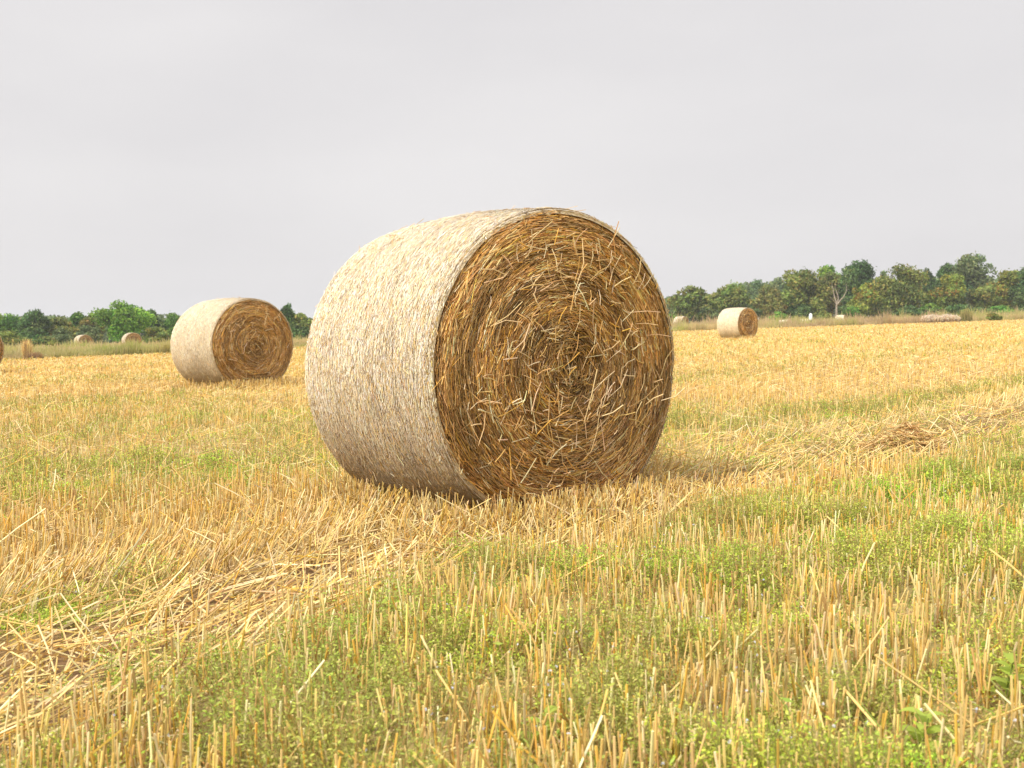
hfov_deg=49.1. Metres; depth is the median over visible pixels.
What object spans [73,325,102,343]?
bush
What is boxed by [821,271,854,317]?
tree
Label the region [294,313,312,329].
tree
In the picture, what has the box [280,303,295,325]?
tree
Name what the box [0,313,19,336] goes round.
tree
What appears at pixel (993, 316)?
bush
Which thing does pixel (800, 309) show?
bush
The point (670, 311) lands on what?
tree
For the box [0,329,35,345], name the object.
bush
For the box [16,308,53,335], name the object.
tree
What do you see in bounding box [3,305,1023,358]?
meadow grass
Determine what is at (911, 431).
straw heap
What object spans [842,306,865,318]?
bush
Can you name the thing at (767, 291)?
tree
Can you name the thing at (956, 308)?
bush
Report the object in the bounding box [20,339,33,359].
tall grass clump
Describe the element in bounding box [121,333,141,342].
straw bale
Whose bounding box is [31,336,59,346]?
bush
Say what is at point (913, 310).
bush
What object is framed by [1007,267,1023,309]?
tree
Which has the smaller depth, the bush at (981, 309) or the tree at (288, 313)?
the tree at (288, 313)
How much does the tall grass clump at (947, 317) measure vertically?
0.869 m
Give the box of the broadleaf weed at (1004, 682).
[974,652,1023,707]
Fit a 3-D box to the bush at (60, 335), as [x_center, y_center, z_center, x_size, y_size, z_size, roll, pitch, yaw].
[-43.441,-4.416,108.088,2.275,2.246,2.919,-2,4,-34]
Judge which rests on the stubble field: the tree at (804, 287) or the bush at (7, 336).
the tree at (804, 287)
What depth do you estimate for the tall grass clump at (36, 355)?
50.73 m
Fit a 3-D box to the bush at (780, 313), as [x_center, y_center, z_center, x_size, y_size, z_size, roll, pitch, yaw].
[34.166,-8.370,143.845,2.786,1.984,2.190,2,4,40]
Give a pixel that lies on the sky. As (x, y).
(161, 156)
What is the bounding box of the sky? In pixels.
[0,0,1023,319]
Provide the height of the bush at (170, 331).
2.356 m
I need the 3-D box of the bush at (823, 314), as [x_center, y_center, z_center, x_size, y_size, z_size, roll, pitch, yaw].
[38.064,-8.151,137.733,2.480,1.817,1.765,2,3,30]
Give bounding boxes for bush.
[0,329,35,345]
[17,327,44,343]
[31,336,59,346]
[48,327,73,344]
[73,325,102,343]
[141,326,170,342]
[167,326,174,334]
[290,322,309,338]
[694,306,720,322]
[739,304,762,317]
[769,311,787,320]
[785,304,813,317]
[812,310,830,320]
[834,304,846,314]
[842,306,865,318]
[869,305,895,317]
[892,305,924,315]
[918,303,941,314]
[943,304,967,314]
[961,307,995,312]
[985,313,1002,320]
[990,305,1015,314]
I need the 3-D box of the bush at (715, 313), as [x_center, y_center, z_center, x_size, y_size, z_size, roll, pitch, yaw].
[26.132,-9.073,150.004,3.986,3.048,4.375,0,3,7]
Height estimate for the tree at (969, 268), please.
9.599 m
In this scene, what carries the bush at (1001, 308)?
on the meadow
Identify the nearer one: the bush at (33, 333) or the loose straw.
the loose straw
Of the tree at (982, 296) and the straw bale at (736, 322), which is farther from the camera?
the tree at (982, 296)
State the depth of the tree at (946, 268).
156.84 m
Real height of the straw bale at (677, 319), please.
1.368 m
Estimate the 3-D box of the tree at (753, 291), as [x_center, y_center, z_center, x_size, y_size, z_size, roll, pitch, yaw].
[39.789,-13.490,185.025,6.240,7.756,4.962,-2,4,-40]
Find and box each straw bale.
[0,337,3,362]
[74,335,92,343]
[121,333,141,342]
[170,297,293,385]
[304,206,684,515]
[673,316,688,323]
[717,307,757,337]
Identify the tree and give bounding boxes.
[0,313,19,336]
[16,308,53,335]
[48,316,80,339]
[69,311,86,327]
[75,315,105,339]
[87,299,157,341]
[142,309,166,334]
[164,312,179,329]
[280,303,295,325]
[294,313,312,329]
[666,284,715,321]
[666,299,677,314]
[708,279,751,311]
[742,279,762,316]
[750,283,781,319]
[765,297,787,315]
[769,277,785,296]
[780,267,835,315]
[816,264,840,312]
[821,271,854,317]
[828,285,847,316]
[836,259,878,305]
[846,282,884,317]
[872,262,929,316]
[879,270,886,278]
[920,268,939,306]
[925,272,966,312]
[936,262,956,309]
[951,250,997,307]
[965,284,1001,308]
[984,268,1022,308]
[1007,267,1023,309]
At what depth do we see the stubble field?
3.36 m
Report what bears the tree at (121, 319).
on the meadow
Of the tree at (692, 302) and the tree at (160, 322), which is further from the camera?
the tree at (692, 302)
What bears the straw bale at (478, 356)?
on the stubble field
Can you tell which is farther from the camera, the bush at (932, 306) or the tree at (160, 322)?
the bush at (932, 306)
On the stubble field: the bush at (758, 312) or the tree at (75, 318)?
the tree at (75, 318)
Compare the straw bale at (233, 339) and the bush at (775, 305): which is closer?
the straw bale at (233, 339)
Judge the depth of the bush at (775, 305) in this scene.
145.11 m
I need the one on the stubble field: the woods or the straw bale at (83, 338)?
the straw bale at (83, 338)
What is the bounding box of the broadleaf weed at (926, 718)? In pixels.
[895,707,954,763]
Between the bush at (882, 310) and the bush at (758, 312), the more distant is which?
the bush at (758, 312)
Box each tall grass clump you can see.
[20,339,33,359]
[26,351,43,358]
[921,314,942,322]
[941,313,960,321]
[957,308,972,321]
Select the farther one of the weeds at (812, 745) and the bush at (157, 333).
the bush at (157, 333)
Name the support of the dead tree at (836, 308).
on the meadow
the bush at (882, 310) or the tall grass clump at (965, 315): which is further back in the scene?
the bush at (882, 310)
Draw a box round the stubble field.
[0,320,1023,767]
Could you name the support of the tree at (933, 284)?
on the stubble field
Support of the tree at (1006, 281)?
on the stubble field
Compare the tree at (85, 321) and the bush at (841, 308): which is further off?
the bush at (841, 308)
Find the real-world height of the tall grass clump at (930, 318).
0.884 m
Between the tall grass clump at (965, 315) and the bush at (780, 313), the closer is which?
the tall grass clump at (965, 315)
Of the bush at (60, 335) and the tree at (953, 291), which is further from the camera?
the tree at (953, 291)
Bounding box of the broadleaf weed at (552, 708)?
[517,705,569,740]
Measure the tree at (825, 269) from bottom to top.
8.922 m
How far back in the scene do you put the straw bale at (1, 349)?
28.59 m
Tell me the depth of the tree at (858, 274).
148.63 m
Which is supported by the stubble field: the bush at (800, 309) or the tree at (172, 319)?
the tree at (172, 319)
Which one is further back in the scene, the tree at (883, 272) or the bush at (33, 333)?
the tree at (883, 272)
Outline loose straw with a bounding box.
[0,326,1023,767]
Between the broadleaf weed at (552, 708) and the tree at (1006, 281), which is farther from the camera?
the tree at (1006, 281)
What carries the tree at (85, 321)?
on the stubble field
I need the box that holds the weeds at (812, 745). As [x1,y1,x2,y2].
[0,325,1023,767]
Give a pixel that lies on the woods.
(160, 316)
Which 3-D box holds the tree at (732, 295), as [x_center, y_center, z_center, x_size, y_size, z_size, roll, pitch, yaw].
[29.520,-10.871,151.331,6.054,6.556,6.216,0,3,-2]
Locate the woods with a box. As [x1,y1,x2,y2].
[1,276,1020,342]
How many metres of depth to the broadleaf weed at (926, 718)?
2.00 m
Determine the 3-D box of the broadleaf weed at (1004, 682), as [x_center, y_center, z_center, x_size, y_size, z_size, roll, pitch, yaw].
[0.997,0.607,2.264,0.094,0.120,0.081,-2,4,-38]
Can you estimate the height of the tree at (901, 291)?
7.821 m
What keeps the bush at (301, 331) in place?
on the meadow
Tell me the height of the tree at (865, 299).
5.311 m
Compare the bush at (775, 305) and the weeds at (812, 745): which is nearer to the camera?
the weeds at (812, 745)
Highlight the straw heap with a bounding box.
[847,421,946,459]
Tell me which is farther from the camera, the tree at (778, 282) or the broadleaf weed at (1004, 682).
the tree at (778, 282)
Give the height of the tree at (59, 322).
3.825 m
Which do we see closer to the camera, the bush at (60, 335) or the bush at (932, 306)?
the bush at (60, 335)
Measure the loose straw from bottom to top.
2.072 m
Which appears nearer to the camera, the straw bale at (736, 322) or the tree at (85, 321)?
the straw bale at (736, 322)

